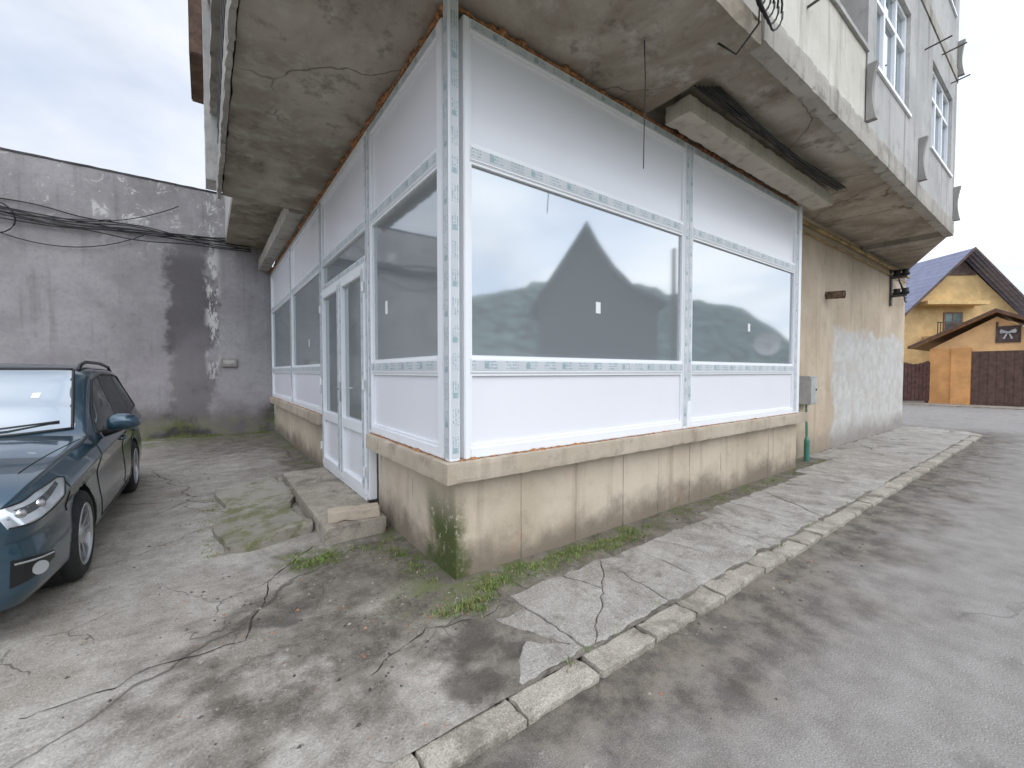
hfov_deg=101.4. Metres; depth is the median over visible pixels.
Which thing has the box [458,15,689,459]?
shop window
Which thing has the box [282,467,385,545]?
door step
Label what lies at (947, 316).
window
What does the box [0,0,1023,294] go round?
sky
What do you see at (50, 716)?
yard
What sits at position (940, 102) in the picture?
upper window
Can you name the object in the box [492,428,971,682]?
pavement
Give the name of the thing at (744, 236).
shop window
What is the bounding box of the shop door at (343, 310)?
[319,131,376,500]
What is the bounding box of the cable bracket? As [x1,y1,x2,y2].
[889,268,909,305]
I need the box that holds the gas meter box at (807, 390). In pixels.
[799,376,816,404]
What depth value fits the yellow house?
24.36 m
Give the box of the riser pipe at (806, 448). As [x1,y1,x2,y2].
[804,405,809,460]
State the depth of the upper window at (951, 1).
7.35 m
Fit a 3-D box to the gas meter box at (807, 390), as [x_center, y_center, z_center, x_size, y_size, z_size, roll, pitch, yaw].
[5.045,0.105,7.126,0.300,0.480,0.190,-1,2,-36]
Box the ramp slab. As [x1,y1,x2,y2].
[212,477,312,553]
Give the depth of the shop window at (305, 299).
6.92 m
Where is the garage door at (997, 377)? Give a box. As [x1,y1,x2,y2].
[970,350,1023,406]
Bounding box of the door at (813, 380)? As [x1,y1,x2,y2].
[811,378,816,402]
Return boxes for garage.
[902,308,1023,409]
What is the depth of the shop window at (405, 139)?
3.43 m
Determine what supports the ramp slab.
on the yard at (50, 716)
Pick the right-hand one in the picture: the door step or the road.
the road
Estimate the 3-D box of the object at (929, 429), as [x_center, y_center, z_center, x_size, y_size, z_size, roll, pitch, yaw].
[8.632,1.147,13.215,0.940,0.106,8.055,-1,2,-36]
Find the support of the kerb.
on the road
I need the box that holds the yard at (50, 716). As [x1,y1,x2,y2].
[0,428,977,767]
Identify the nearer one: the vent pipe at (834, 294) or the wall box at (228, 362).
the vent pipe at (834, 294)
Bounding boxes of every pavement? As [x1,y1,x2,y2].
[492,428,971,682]
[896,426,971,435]
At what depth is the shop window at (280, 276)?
9.22 m
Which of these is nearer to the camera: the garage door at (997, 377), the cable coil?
the cable coil
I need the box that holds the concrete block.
[327,502,379,522]
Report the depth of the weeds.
3.24 m
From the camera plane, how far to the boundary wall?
9.02 m
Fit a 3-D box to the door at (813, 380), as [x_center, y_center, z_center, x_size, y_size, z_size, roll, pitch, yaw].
[5.092,0.107,7.061,0.260,0.420,0.006,-1,2,-36]
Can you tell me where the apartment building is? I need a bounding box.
[188,0,969,578]
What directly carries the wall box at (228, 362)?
attached to the boundary wall
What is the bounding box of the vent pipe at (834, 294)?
[825,290,845,298]
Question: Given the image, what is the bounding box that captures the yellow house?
[904,247,1023,363]
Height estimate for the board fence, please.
2.050 m
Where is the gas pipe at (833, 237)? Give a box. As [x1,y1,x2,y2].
[802,219,909,283]
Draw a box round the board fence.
[902,361,929,402]
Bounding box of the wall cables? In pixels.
[0,202,250,252]
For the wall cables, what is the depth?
8.69 m
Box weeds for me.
[141,430,863,671]
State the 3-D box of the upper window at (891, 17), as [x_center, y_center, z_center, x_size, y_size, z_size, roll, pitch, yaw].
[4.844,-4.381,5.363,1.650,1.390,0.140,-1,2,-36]
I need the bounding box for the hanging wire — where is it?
[643,40,645,168]
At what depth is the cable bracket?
10.12 m
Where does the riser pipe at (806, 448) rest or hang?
on the pavement at (639, 581)
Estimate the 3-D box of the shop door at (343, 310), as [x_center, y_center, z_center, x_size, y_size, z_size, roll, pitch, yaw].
[-2.088,-0.689,5.092,0.170,3.755,2.118,-1,2,-36]
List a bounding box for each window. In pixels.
[270,246,291,402]
[290,202,321,413]
[366,17,444,458]
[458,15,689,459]
[686,145,798,427]
[876,0,911,117]
[930,70,952,177]
[943,312,962,329]
[949,0,957,17]
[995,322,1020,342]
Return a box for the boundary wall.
[0,147,274,439]
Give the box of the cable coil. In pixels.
[717,0,783,54]
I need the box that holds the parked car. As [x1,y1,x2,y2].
[0,360,141,610]
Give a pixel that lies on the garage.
(977, 362)
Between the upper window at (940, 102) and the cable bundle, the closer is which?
the cable bundle
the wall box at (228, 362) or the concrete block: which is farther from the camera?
the wall box at (228, 362)
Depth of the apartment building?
3.98 m
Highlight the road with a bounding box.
[409,401,1023,767]
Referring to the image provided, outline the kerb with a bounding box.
[385,426,982,767]
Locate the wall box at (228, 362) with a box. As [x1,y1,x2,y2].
[221,358,236,366]
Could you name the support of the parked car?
on the yard at (50, 716)
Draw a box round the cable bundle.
[694,85,845,190]
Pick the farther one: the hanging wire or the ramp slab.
the ramp slab
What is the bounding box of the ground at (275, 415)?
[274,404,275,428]
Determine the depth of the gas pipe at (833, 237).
8.15 m

